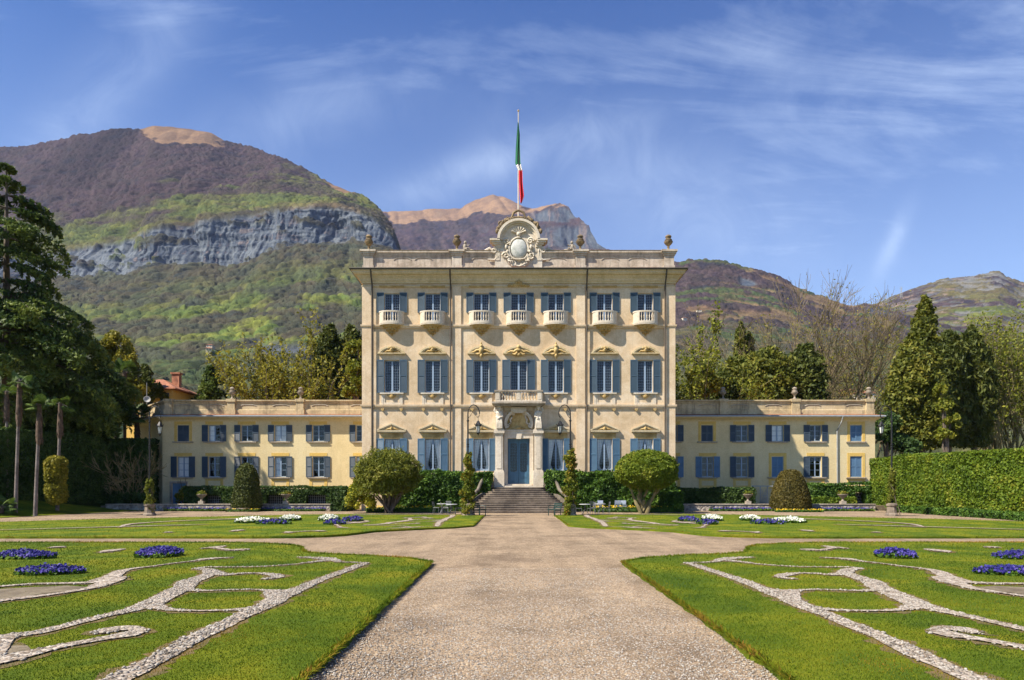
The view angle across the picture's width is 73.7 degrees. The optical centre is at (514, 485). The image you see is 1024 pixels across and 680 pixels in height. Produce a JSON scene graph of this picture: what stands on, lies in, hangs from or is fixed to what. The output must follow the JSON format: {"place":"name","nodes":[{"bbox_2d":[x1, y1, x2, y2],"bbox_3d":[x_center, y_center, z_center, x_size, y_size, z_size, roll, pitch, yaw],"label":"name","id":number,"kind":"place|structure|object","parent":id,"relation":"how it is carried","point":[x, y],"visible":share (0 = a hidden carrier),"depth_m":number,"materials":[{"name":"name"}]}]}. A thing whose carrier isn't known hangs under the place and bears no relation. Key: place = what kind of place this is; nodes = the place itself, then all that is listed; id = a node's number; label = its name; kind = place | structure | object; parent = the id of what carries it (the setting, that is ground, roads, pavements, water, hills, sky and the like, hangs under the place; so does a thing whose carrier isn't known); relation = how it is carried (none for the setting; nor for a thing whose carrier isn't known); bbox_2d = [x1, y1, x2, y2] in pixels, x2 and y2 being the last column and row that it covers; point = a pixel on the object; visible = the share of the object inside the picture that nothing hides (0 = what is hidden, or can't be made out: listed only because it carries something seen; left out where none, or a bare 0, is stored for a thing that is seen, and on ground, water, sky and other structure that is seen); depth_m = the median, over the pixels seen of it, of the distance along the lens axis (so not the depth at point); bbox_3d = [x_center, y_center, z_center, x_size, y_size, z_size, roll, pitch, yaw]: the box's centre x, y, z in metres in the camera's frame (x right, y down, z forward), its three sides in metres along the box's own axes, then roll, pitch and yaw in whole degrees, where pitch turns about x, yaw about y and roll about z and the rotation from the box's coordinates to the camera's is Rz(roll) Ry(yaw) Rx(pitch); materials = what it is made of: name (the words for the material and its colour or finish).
{"place":"outdoors","nodes":[
{"label":"outdoors","id":0,"kind":"place"},
{"bbox_2d":[0,500,143,517],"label":"lawn","id":1,"kind":"structure","parent":0,"point":[44,508],"depth_m":48.91,"materials":[{"name":"green plant"}]},
{"bbox_2d":[7,371,34,512],"bbox_3d":[-32.662,-2.836,44.947,1.723,9.558,1.622,0,0,31],"label":"fan palm","id":2,"kind":"object","parent":1,"relation":"on","point":[20,388],"visible":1,"depth_m":44.92,"materials":[{"name":"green plant"}]},
{"bbox_2d":[0,427,108,506],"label":"tall hedge","id":3,"kind":"object","parent":1,"relation":"on","point":[84,483],"visible":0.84,"depth_m":52.63,"materials":[{"name":"green plant"}]},
{"bbox_2d":[43,455,69,505],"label":"column shrub","id":4,"kind":"object","parent":1,"relation":"on","point":[55,478],"visible":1,"depth_m":47.53,"materials":[{"name":"green plant"}]},
{"bbox_2d":[46,396,74,510],"bbox_3d":[-32.571,-2.304,48.883,1.877,8.298,1.720,0,0,0],"label":"fan palm","id":5,"kind":"object","parent":1,"relation":"on","point":[60,426],"visible":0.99,"depth_m":48.69,"materials":[{"name":"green plant"}]},
{"bbox_2d":[102,490,156,503],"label":"shrub","id":6,"kind":"object","parent":1,"relation":"on","point":[119,497],"visible":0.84,"depth_m":56.66,"materials":[{"name":"green plant"}]},
{"bbox_2d":[127,372,196,437],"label":"house","id":7,"kind":"structure","parent":0,"point":[175,389],"depth_m":80.87,"materials":[{"name":"ceramic"}]},
{"bbox_2d":[0,545,370,679],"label":"pebble path","id":8,"kind":"structure","parent":0,"point":[103,582],"depth_m":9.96,"materials":[{"name":"white gravel"}]},
{"bbox_2d":[0,126,400,437],"bbox_3d":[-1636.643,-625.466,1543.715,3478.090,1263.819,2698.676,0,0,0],"label":"wooded mountain","id":9,"kind":"structure","parent":0,"point":[184,247],"depth_m":1428.47,"materials":[{"name":"green plant"}]},
{"bbox_2d":[0,540,432,679],"bbox_3d":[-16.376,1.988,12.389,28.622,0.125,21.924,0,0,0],"label":"lawn","id":10,"kind":"structure","parent":0,"point":[269,584],"depth_m":10.91,"materials":[{"name":"green plant"}]},
{"bbox_2d":[0,547,58,559],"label":"flower patch","id":11,"kind":"object","parent":10,"relation":"on","point":[28,554],"visible":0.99,"depth_m":18.01,"materials":[{"name":"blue plant"}]},
{"bbox_2d":[0,585,83,654],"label":"bare soil","id":12,"kind":"structure","parent":10,"relation":"on","point":[13,592],"depth_m":12.37,"materials":[{"name":"beige gravel"}]},
{"bbox_2d":[13,562,86,575],"bbox_3d":[-10.186,1.830,14.995,1.452,0.305,0.846,0,0,0],"label":"flower patch","id":13,"kind":"object","parent":10,"relation":"on","point":[49,569],"visible":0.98,"depth_m":14.82,"materials":[{"name":"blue plant"}]},
{"bbox_2d":[133,545,184,557],"bbox_3d":[-9.755,1.793,18.748,1.262,0.367,1.323,0,0,0],"label":"flower patch","id":14,"kind":"object","parent":10,"relation":"on","point":[160,551],"visible":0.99,"depth_m":18.45,"materials":[{"name":"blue plant"}]},
{"bbox_2d":[0,513,484,538],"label":"lawn","id":15,"kind":"structure","parent":0,"point":[144,531],"depth_m":31.67,"materials":[{"name":"green plant"}]},
{"bbox_2d":[383,195,609,249],"bbox_3d":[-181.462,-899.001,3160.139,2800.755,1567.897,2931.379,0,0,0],"label":"bare topped mountain","id":16,"kind":"structure","parent":0,"point":[474,224],"depth_m":3568.58,"materials":[{"name":"stone"}]},
{"bbox_2d":[0,508,1023,679],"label":"gravel court","id":17,"kind":"object","parent":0,"point":[518,541],"visible":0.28,"depth_m":13.14,"materials":[{"name":"beige gravel"}]},
{"bbox_2d":[0,404,122,464],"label":"evergreen tree","id":18,"kind":"object","parent":17,"relation":"on","point":[74,427],"visible":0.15,"depth_m":59.88,"materials":[{"name":"green plant"}]},
{"bbox_2d":[0,162,144,438],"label":"cedar tree","id":19,"kind":"object","parent":17,"relation":"on","point":[38,341],"visible":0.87,"depth_m":55.32,"materials":[{"name":"green plant"}]},
{"bbox_2d":[81,444,166,503],"bbox_3d":[-32.136,-0.721,57.036,5.321,5.480,6.261,0,0,16],"label":"bare tree","id":20,"kind":"object","parent":17,"relation":"on","point":[131,473],"visible":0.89,"depth_m":56.93,"materials":[{"name":"brown plant"}]},
{"bbox_2d":[100,436,159,506],"bbox_3d":[-35.155,-1.078,61.475,5.752,6.756,2.484,0,0,-9],"label":"tall hedge","id":21,"kind":"object","parent":17,"relation":"on","point":[139,446],"visible":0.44,"depth_m":60.80,"materials":[{"name":"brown plant"}]},
{"bbox_2d":[105,504,330,510],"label":"retaining wall","id":22,"kind":"structure","parent":17,"relation":"on","point":[160,507],"depth_m":55.20,"materials":[{"name":"stone"}]},
{"bbox_2d":[230,462,262,508],"bbox_3d":[-21.212,-0.049,53.996,2.477,3.694,2.502,0,0,0],"label":"cone topiary","id":23,"kind":"object","parent":17,"relation":"on","point":[246,492],"visible":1,"depth_m":53.28,"materials":[{"name":"green plant"}]},
{"bbox_2d":[132,387,361,507],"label":"villa wing","id":24,"kind":"structure","parent":17,"relation":"on","point":[302,441],"depth_m":62.00,"materials":[{"name":"beige paint"}]},
{"bbox_2d":[171,456,194,476],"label":"window","id":25,"kind":"structure","parent":24,"relation":"in","point":[186,465],"depth_m":61.96,"materials":[{"name":"blue paint"}]},
{"bbox_2d":[268,456,291,476],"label":"window","id":26,"kind":"structure","parent":24,"relation":"in","point":[278,460],"depth_m":61.94,"materials":[{"name":"blue paint"}]},
{"bbox_2d":[329,485,355,510],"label":"clipped hedge","id":27,"kind":"object","parent":17,"relation":"on","point":[338,494],"visible":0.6,"depth_m":53.63,"materials":[{"name":"green plant"}]},
{"bbox_2d":[342,475,376,510],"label":"variegated bush","id":28,"kind":"object","parent":17,"relation":"on","point":[353,497],"visible":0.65,"depth_m":49.86,"materials":[{"name":"yellow plant"}]},
{"bbox_2d":[352,446,423,512],"bbox_3d":[-9.235,-0.468,50.007,5.237,5.022,4.358,0,0,0],"label":"multi stem shrub","id":29,"kind":"object","parent":17,"relation":"on","point":[390,473],"visible":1,"depth_m":48.99,"materials":[{"name":"green plant"}]},
{"bbox_2d":[386,468,493,511],"bbox_3d":[-6.071,0.350,53.868,8.948,3.551,1.726,0,0,0],"label":"ivy hedge","id":30,"kind":"object","parent":17,"relation":"on","point":[437,486],"visible":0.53,"depth_m":53.36,"materials":[{"name":"green plant"}]},
{"bbox_2d":[458,452,475,514],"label":"climbing plant","id":31,"kind":"object","parent":17,"relation":"on","point":[467,492],"visible":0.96,"depth_m":44.80,"materials":[{"name":"green plant"}]},
{"bbox_2d":[349,209,687,510],"bbox_3d":[0.310,-10.110,61.990,26.920,24.220,16.420,0,0,0],"label":"villa","id":32,"kind":"object","parent":17,"relation":"on","point":[519,335],"visible":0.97,"depth_m":54.97,"materials":[{"name":"paint"}]},
{"bbox_2d":[377,360,406,392],"bbox_3d":[-9.890,-8.830,55.057,2.423,2.660,0.327,0,0,0],"label":"window","id":33,"kind":"structure","parent":32,"relation":"in","point":[380,363],"depth_m":54.94,"materials":[{"name":"blue paint"}]},
{"bbox_2d":[418,360,447,392],"bbox_3d":[-6.609,-8.830,55.052,2.425,2.660,0.336,0,0,0],"label":"window","id":34,"kind":"structure","parent":32,"relation":"in","point":[421,363],"depth_m":54.94,"materials":[{"name":"blue paint"}]},
{"bbox_2d":[418,438,447,470],"bbox_3d":[-6.610,-2.510,55.079,2.425,2.620,0.395,0,0,0],"label":"window","id":35,"kind":"structure","parent":32,"relation":"in","point":[424,445],"depth_m":54.94,"materials":[{"name":"blue paint"}]},
{"bbox_2d":[466,438,494,470],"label":"window","id":36,"kind":"structure","parent":32,"relation":"in","point":[474,444],"depth_m":55.15,"materials":[{"name":"blue paint"}]},
{"bbox_2d":[466,360,495,392],"bbox_3d":[-2.690,-8.830,55.047,2.427,2.660,0.347,0,0,0],"label":"window","id":37,"kind":"structure","parent":32,"relation":"in","point":[470,364],"depth_m":54.93,"materials":[{"name":"blue paint"}]},
{"bbox_2d":[502,360,534,392],"bbox_3d":[0.310,-8.830,55.050,2.645,2.660,0.341,0,0,0],"label":"window","id":38,"kind":"structure","parent":32,"relation":"in","point":[506,364],"depth_m":54.94,"materials":[{"name":"blue paint"}]},
{"bbox_2d":[504,292,533,318],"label":"window","id":39,"kind":"structure","parent":32,"relation":"in","point":[529,297],"depth_m":54.94,"materials":[{"name":"blue paint"}]},
{"bbox_2d":[508,439,529,483],"bbox_3d":[0.310,-1.990,55.295,1.760,3.660,0.110,0,0,0],"label":"door","id":40,"kind":"structure","parent":32,"relation":"in","point":[518,477],"depth_m":55.27,"materials":[{"name":"blue paint"}]},
{"bbox_2d":[541,360,570,392],"bbox_3d":[3.310,-8.830,55.046,2.428,2.660,0.348,0,0,0],"label":"window","id":41,"kind":"structure","parent":32,"relation":"in","point":[544,363],"depth_m":54.94,"materials":[{"name":"blue paint"}]},
{"bbox_2d":[542,438,569,470],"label":"window","id":42,"kind":"structure","parent":32,"relation":"in","point":[547,444],"depth_m":55.15,"materials":[{"name":"blue paint"}]},
{"bbox_2d":[590,360,619,392],"bbox_3d":[7.229,-8.830,55.047,2.426,2.660,0.346,0,0,0],"label":"window","id":43,"kind":"structure","parent":32,"relation":"in","point":[615,364],"depth_m":54.94,"materials":[{"name":"blue paint"}]},
{"bbox_2d":[590,438,619,470],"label":"window","id":44,"kind":"structure","parent":32,"relation":"in","point":[612,445],"depth_m":54.96,"materials":[{"name":"blue paint"}]},
{"bbox_2d":[630,360,660,392],"bbox_3d":[10.509,-8.830,55.057,2.422,2.660,0.326,0,0,0],"label":"window","id":45,"kind":"structure","parent":32,"relation":"in","point":[633,363],"depth_m":54.93,"materials":[{"name":"blue paint"}]},
{"bbox_2d":[474,477,567,512],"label":"stone staircase","id":46,"kind":"structure","parent":17,"relation":"on","point":[518,498],"depth_m":52.15,"materials":[{"name":"grey stone"}]},
{"bbox_2d":[306,568,777,679],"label":"gravel stones","id":47,"kind":"object","parent":17,"relation":"on","point":[523,655],"visible":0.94,"depth_m":8.54,"materials":[{"name":"beige gravel"}]},
{"bbox_2d":[561,448,578,515],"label":"climbing plant","id":48,"kind":"object","parent":17,"relation":"on","point":[571,476],"visible":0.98,"depth_m":44.79,"materials":[{"name":"green plant"}]},
{"bbox_2d":[543,468,677,511],"bbox_3d":[7.528,0.360,53.813,10.745,3.556,1.827,0,0,0],"label":"ivy hedge","id":49,"kind":"object","parent":17,"relation":"on","point":[605,486],"visible":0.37,"depth_m":53.33,"materials":[{"name":"green plant"}]},
{"bbox_2d":[613,448,679,513],"bbox_3d":[9.592,-0.349,49.949,4.593,4.822,4.491,0,0,-45],"label":"round shrub tree","id":50,"kind":"object","parent":17,"relation":"on","point":[641,470],"visible":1,"depth_m":48.86,"materials":[{"name":"green plant"}]},
{"bbox_2d":[657,490,684,511],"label":"ivy hedge","id":51,"kind":"object","parent":17,"relation":"on","point":[675,498],"visible":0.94,"depth_m":51.88,"materials":[{"name":"green plant"}]},
{"bbox_2d":[683,504,875,510],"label":"retaining wall","id":52,"kind":"structure","parent":17,"relation":"on","point":[697,507],"depth_m":55.20,"materials":[{"name":"stone"}]},
{"bbox_2d":[675,387,885,503],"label":"villa wing","id":53,"kind":"structure","parent":17,"relation":"on","point":[723,441],"depth_m":62.00,"materials":[{"name":"beige paint"}]},
{"bbox_2d":[869,446,1023,511],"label":"tall hedge","id":54,"kind":"object","parent":17,"relation":"on","point":[991,479],"visible":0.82,"depth_m":47.60,"materials":[{"name":"green plant"}]},
{"bbox_2d":[884,505,1023,520],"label":"box edging","id":55,"kind":"object","parent":17,"relation":"on","point":[985,513],"visible":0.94,"depth_m":44.20,"materials":[{"name":"green plant"}]},
{"bbox_2d":[0,0,1023,305],"label":"sky","id":56,"kind":"structure","parent":0,"point":[882,141],"materials":[{"name":"blue"}]},
{"bbox_2d":[554,513,1023,538],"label":"lawn","id":57,"kind":"structure","parent":0,"point":[848,529],"depth_m":31.67,"materials":[{"name":"green plant"}]},
{"bbox_2d":[620,540,1023,679],"bbox_3d":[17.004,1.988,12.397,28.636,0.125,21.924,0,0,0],"label":"lawn","id":58,"kind":"structure","parent":0,"point":[853,585],"depth_m":11.09,"materials":[{"name":"green plant"}]},
{"bbox_2d":[873,546,917,558],"bbox_3d":[10.316,1.806,18.506,1.113,0.348,1.166,0,0,0],"label":"flower patch","id":59,"kind":"object","parent":58,"relation":"on","point":[894,552],"visible":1,"depth_m":18.24,"materials":[{"name":"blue plant"}]},
{"bbox_2d":[971,564,1023,575],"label":"flower patch","id":60,"kind":"object","parent":58,"relation":"on","point":[1010,570],"visible":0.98,"depth_m":14.79,"materials":[{"name":"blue plant"}]},
{"bbox_2d":[674,258,1023,457],"bbox_3d":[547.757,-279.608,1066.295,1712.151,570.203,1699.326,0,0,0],"label":"wooded hill","id":61,"kind":"structure","parent":0,"point":[736,290],"depth_m":1215.41,"materials":[{"name":"plant"}]},
{"bbox_2d":[683,545,1023,679],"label":"pebble path","id":62,"kind":"structure","parent":0,"point":[958,583],"depth_m":10.64,"materials":[{"name":"white gravel"}]},
{"bbox_2d":[875,505,886,510],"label":"garden terrace","id":63,"kind":"structure","parent":0,"point":[880,508],"depth_m":55.55,"materials":[{"name":"stone"}]},
{"bbox_2d":[678,486,756,503],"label":"clipped hedge","id":64,"kind":"object","parent":63,"relation":"on","point":[720,495],"visible":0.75,"depth_m":57.41,"materials":[{"name":"green plant"}]},
{"bbox_2d":[768,469,811,508],"bbox_3d":[21.808,0.227,54.015,3.257,3.189,3.240,0,0,0],"label":"beehive topiary","id":65,"kind":"object","parent":63,"relation":"on","point":[790,489],"visible":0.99,"depth_m":53.03,"materials":[{"name":"green plant"}]},
{"bbox_2d":[807,481,874,503],"bbox_3d":[27.455,0.651,58.211,6.216,2.172,1.794,0,0,0],"label":"clipped hedge","id":66,"kind":"object","parent":63,"relation":"on","point":[816,489],"visible":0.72,"depth_m":57.60,"materials":[{"name":"green plant"}]},
{"bbox_2d":[868,271,1023,354],"bbox_3d":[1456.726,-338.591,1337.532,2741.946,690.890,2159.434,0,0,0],"label":"rocky hill","id":67,"kind":"structure","parent":0,"point":[956,300],"depth_m":1778.06,"materials":[{"name":"grey stone"}]},
{"label":"ground","id":68,"kind":"structure","parent":0,"visible":0},
{"bbox_2d":[25,394,51,515],"bbox_3d":[-31.351,-1.980,44.953,1.626,8.210,1.510,0,0,0],"label":"fan palm","id":69,"kind":"object","parent":68,"relation":"on","point":[39,399],"visible":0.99,"depth_m":44.90,"materials":[{"name":"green plant"}]},
{"bbox_2d":[95,329,150,436],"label":"golden tree","id":70,"kind":"object","parent":68,"relation":"on","point":[110,341],"visible":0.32,"depth_m":73.53,"materials":[{"name":"green plant"}]},
{"bbox_2d":[106,357,144,437],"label":"fan palm","id":71,"kind":"object","parent":68,"relation":"on","point":[123,366],"visible":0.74,"depth_m":67.86,"materials":[{"name":"green plant"}]},
{"bbox_2d":[120,403,153,437],"bbox_3d":[-35.462,-2.880,64.001,3.000,10.059,3.450,0,0,0],"label":"fan palm","id":72,"kind":"object","parent":68,"relation":"on","point":[137,419],"visible":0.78,"depth_m":63.77,"materials":[{"name":"green plant"}]},
{"bbox_2d":[131,363,168,404],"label":"evergreen tree","id":73,"kind":"object","parent":68,"relation":"on","point":[157,389],"visible":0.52,"depth_m":77.86,"materials":[{"name":"green plant"}]},
{"bbox_2d":[191,364,227,399],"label":"cedar tree","id":74,"kind":"object","parent":68,"relation":"on","point":[208,389],"visible":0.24,"depth_m":83.04,"materials":[{"name":"green plant"}]},
{"bbox_2d":[205,307,361,399],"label":"budding tree","id":75,"kind":"object","parent":68,"relation":"on","point":[275,383],"visible":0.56,"depth_m":79.24,"materials":[{"name":"green plant"}]},
{"bbox_2d":[309,322,347,399],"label":"conifer tree","id":76,"kind":"object","parent":68,"relation":"on","point":[329,344],"visible":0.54,"depth_m":82.84,"materials":[{"name":"green plant"}]},
{"bbox_2d":[340,339,361,399],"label":"magnolia tree","id":77,"kind":"object","parent":68,"relation":"on","point":[353,367],"visible":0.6,"depth_m":69.47,"materials":[{"name":"green plant"}]},
{"bbox_2d":[684,365,722,399],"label":"spring tree","id":78,"kind":"object","parent":68,"relation":"on","point":[716,383],"visible":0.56,"depth_m":75.48,"materials":[{"name":"green plant"}]},
{"bbox_2d":[703,370,740,399],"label":"conifer tree","id":79,"kind":"object","parent":68,"relation":"on","point":[724,375],"visible":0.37,"depth_m":78.80,"materials":[{"name":"green plant"}]},
{"bbox_2d":[675,301,784,399],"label":"budding tree","id":80,"kind":"object","parent":68,"relation":"on","point":[712,359],"visible":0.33,"depth_m":74.01,"materials":[{"name":"green plant"}]},
{"bbox_2d":[716,350,749,398],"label":"conifer tree","id":81,"kind":"object","parent":68,"relation":"on","point":[734,362],"visible":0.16,"depth_m":80.71,"materials":[{"name":"green plant"}]},
{"bbox_2d":[735,344,801,399],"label":"broadleaf tree","id":82,"kind":"object","parent":68,"relation":"on","point":[763,364],"visible":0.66,"depth_m":78.02,"materials":[{"name":"green plant"}]},
{"bbox_2d":[675,267,907,399],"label":"bare tree","id":83,"kind":"object","parent":68,"relation":"on","point":[840,357],"visible":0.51,"depth_m":90.71,"materials":[{"name":"beige plant"}]},
{"bbox_2d":[787,342,831,399],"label":"conifer tree","id":84,"kind":"object","parent":68,"relation":"on","point":[813,375],"visible":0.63,"depth_m":78.52,"materials":[{"name":"green plant"}]},
{"bbox_2d":[764,320,893,443],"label":"bare tree","id":85,"kind":"object","parent":68,"relation":"on","point":[875,403],"visible":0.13,"depth_m":95.63,"materials":[{"name":"beige plant"}]},
{"bbox_2d":[830,290,911,457],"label":"bare tree","id":86,"kind":"object","parent":68,"relation":"on","point":[876,363],"visible":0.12,"depth_m":101.81,"materials":[{"name":"beige plant"}]},
{"bbox_2d":[875,410,923,456],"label":"shrub","id":87,"kind":"object","parent":68,"relation":"on","point":[904,443],"visible":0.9,"depth_m":65.35,"materials":[{"name":"green plant"}]},
{"bbox_2d":[879,293,959,452],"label":"pointed conifer","id":88,"kind":"object","parent":68,"relation":"on","point":[916,374],"visible":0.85,"depth_m":68.63,"materials":[{"name":"green plant"}]},
{"bbox_2d":[932,382,962,451],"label":"spring tree","id":89,"kind":"object","parent":68,"relation":"on","point":[944,434],"visible":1,"depth_m":65.75,"materials":[{"name":"green plant"}]},
{"bbox_2d":[938,328,973,451],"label":"weeping conifer","id":90,"kind":"object","parent":68,"relation":"on","point":[957,374],"visible":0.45,"depth_m":73.82,"materials":[{"name":"green plant"}]},
{"bbox_2d":[928,309,1023,451],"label":"budding tree","id":91,"kind":"object","parent":68,"relation":"on","point":[1013,401],"visible":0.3,"depth_m":78.33,"materials":[{"name":"green plant"}]},
{"bbox_2d":[958,324,1002,450],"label":"weeping conifer","id":92,"kind":"object","parent":68,"relation":"on","point":[984,393],"visible":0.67,"depth_m":74.71,"materials":[{"name":"green plant"}]},
{"bbox_2d":[971,314,1023,448],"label":"budding tree","id":93,"kind":"object","parent":68,"relation":"on","point":[1014,429],"visible":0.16,"depth_m":82.33,"materials":[{"name":"green plant"}]},
{"bbox_2d":[978,317,1023,449],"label":"budding tree","id":94,"kind":"object","parent":68,"relation":"on","point":[994,441],"visible":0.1,"depth_m":81.26,"materials":[{"name":"green plant"}]},
{"bbox_2d":[979,301,1023,447],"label":"budding tree","id":95,"kind":"object","parent":68,"relation":"on","point":[1021,382],"visible":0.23,"depth_m":80.25,"materials":[{"name":"green plant"}]},
{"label":"garden terrace","id":96,"kind":"structure","parent":0,"visible":0},
{"bbox_2d":[182,485,332,503],"bbox_3d":[-21.149,0.797,58.231,13.918,1.880,1.786,0,0,0],"label":"clipped hedge","id":97,"kind":"object","parent":96,"relation":"on","point":[297,496],"visible":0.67,"depth_m":57.61,"materials":[{"name":"green plant"}]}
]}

